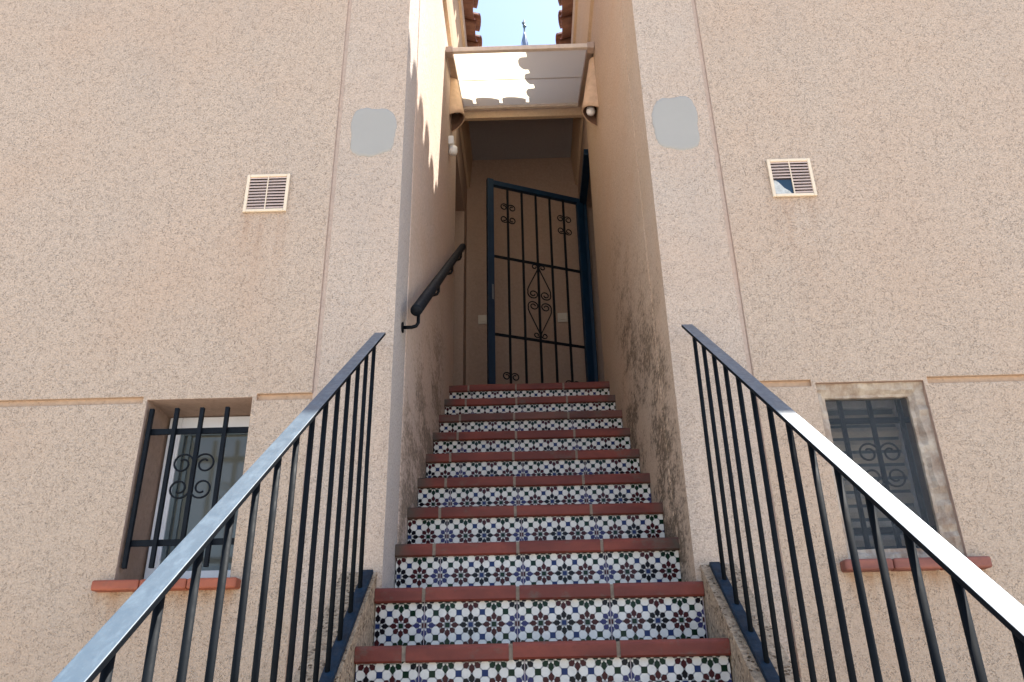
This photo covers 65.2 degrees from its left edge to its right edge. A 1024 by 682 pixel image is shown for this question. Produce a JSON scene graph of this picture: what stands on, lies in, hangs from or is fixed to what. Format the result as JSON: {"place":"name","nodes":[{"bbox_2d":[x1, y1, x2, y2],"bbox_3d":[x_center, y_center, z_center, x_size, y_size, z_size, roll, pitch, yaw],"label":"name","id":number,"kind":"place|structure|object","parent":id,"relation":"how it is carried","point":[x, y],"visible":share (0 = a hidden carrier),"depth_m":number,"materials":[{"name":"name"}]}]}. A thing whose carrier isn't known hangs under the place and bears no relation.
{"place":"outdoors","nodes":[
{"label":"outdoors","id":0,"kind":"place"},
{"bbox_2d":[473,0,561,46],"label":"sky","id":1,"kind":"structure","parent":0,"point":[501,20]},
{"bbox_2d":[521,20,527,44],"bbox_3d":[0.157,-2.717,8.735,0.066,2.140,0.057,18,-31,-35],"label":"roof finial","id":2,"kind":"object","parent":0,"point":[524,40],"visible":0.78,"depth_m":9.05,"materials":[{"name":"blue metal"}]},
{"bbox_2d":[555,0,1023,681],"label":"house","id":3,"kind":"structure","parent":0,"point":[883,270],"depth_m":2.93,"materials":[{"name":"paint"}]},
{"bbox_2d":[582,57,598,125],"bbox_3d":[0.489,-1.628,5.163,0.098,0.460,0.184,-2,-25,1],"label":"wall lamp","id":4,"kind":"object","parent":3,"relation":"attached to","point":[590,103],"visible":1,"depth_m":5.10,"materials":[{"name":"paint"}]},
{"bbox_2d":[652,96,699,149],"bbox_3d":[0.650,-0.867,3.177,0.185,0.274,0.004,-2,-25,1],"label":"wall patch","id":5,"kind":"object","parent":3,"relation":"attached to","point":[675,122],"visible":1,"depth_m":3.17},
{"bbox_2d":[766,158,816,197],"bbox_3d":[1.065,-0.623,3.049,0.166,0.172,0.010,-2,-25,1],"label":"vent cover","id":6,"kind":"object","parent":3,"relation":"attached to","point":[794,177],"visible":1,"depth_m":3.05,"materials":[{"name":"beige plastic"}]},
{"bbox_2d":[829,399,935,548],"bbox_3d":[1.214,0.441,2.660,0.355,0.532,0.023,-2,-25,1],"label":"window grille","id":7,"kind":"object","parent":3,"relation":"attached to","point":[872,421],"depth_m":2.67,"materials":[{"name":"black metal"}]},
{"bbox_2d":[816,382,991,572],"bbox_3d":[1.223,0.455,2.650,0.441,0.623,0.257,-2,-25,1],"label":"window","id":8,"kind":"structure","parent":3,"relation":"in","point":[945,523],"depth_m":2.71,"materials":[{"name":"white"}]},
{"label":"ground","id":9,"kind":"structure","parent":0,"visible":0},
{"bbox_2d":[0,0,481,681],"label":"house","id":10,"kind":"structure","parent":9,"relation":"on","point":[146,264],"depth_m":2.96,"materials":[{"name":"paint"}]},
{"bbox_2d":[91,416,249,592],"bbox_3d":[-1.065,0.524,2.682,0.447,0.629,0.262,-2,-25,1],"label":"window","id":11,"kind":"structure","parent":10,"relation":"in","point":[235,446],"depth_m":2.79,"materials":[{"name":"glass"}]},
{"bbox_2d":[121,407,248,568],"bbox_3d":[-1.062,0.472,2.630,0.355,0.532,0.023,-2,-25,1],"label":"window grille","id":12,"kind":"object","parent":10,"relation":"attached to","point":[173,432],"depth_m":2.63,"materials":[{"name":"black metal"}]},
{"bbox_2d":[242,173,290,212],"bbox_3d":[-0.943,-0.569,3.078,0.166,0.172,0.010,-2,-25,1],"label":"vent cover","id":13,"kind":"object","parent":10,"relation":"attached to","point":[266,192],"visible":1,"depth_m":3.08,"materials":[{"name":"beige plastic"}]},
{"bbox_2d":[350,108,396,156],"bbox_3d":[-0.554,-0.837,3.196,0.188,0.249,0.004,-2,-25,1],"label":"wall patch","id":14,"kind":"object","parent":10,"relation":"attached to","point":[373,131],"visible":1,"depth_m":3.19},
{"bbox_2d":[401,243,465,332],"bbox_3d":[-0.363,-0.356,4.188,0.083,1.581,2.037,-2,-25,1],"label":"wall handrail","id":15,"kind":"object","parent":10,"relation":"attached to","point":[419,305],"depth_m":3.47,"materials":[{"name":"black metal"}]},
{"bbox_2d":[448,136,456,155],"bbox_3d":[-0.385,-1.271,5.231,0.059,0.130,0.070,-2,-25,1],"label":"motion sensor","id":16,"kind":"object","parent":10,"relation":"attached to","point":[452,149],"visible":1,"depth_m":5.20,"materials":[{"name":"white plastic"}]},
{"bbox_2d":[449,77,464,131],"bbox_3d":[-0.371,-1.688,5.522,0.098,0.460,0.184,-2,-25,1],"label":"wall lamp","id":17,"kind":"object","parent":10,"relation":"attached to","point":[456,110],"visible":0.91,"depth_m":5.47,"materials":[{"name":"paint"}]},
{"bbox_2d":[446,42,593,110],"bbox_3d":[0.059,-1.838,5.636,0.960,0.332,0.910,-2,-25,1],"label":"canopy","id":18,"kind":"object","parent":10,"relation":"attached to","point":[520,77],"visible":0.92,"depth_m":5.57,"materials":[{"name":"white paint"}]},
{"bbox_2d":[292,381,801,681],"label":"staircase","id":19,"kind":"structure","parent":9,"relation":"on","point":[539,546],"depth_m":2.69,"materials":[{"name":"tile"}]},
{"bbox_2d":[52,332,385,681],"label":"balustrade","id":20,"kind":"object","parent":19,"relation":"on","point":[93,658],"visible":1,"depth_m":1.57,"materials":[{"name":"metal"}]},
{"bbox_2d":[459,104,585,384],"bbox_3d":[0.111,-0.654,7.077,1.000,3.908,2.888,-2,-25,1],"label":"porch","id":21,"kind":"object","parent":19,"relation":"on","point":[529,148],"visible":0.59,"depth_m":6.64,"materials":[{"name":"paint"}]},
{"bbox_2d":[478,315,486,323],"bbox_3d":[-0.231,-0.172,6.414,0.080,0.080,0.014,-2,-25,1],"label":"light switch","id":22,"kind":"object","parent":21,"relation":"attached to","point":[482,319],"visible":0.77,"depth_m":6.41,"materials":[{"name":"beige plastic"}]},
{"bbox_2d":[486,149,598,383],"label":"metal gate","id":23,"kind":"structure","parent":21,"relation":"in","point":[589,346],"depth_m":5.94,"materials":[{"name":"black metal"}]},
{"bbox_2d":[557,313,567,321],"bbox_3d":[0.406,-0.189,6.405,0.080,0.080,0.014,-2,-25,1],"label":"light switch","id":24,"kind":"object","parent":21,"relation":"attached to","point":[562,317],"visible":1,"depth_m":6.40,"materials":[{"name":"beige plastic"}]},
{"bbox_2d":[681,324,1023,681],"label":"balustrade","id":25,"kind":"object","parent":19,"relation":"on","point":[998,602],"visible":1,"depth_m":1.57,"materials":[{"name":"metal"}]}
]}

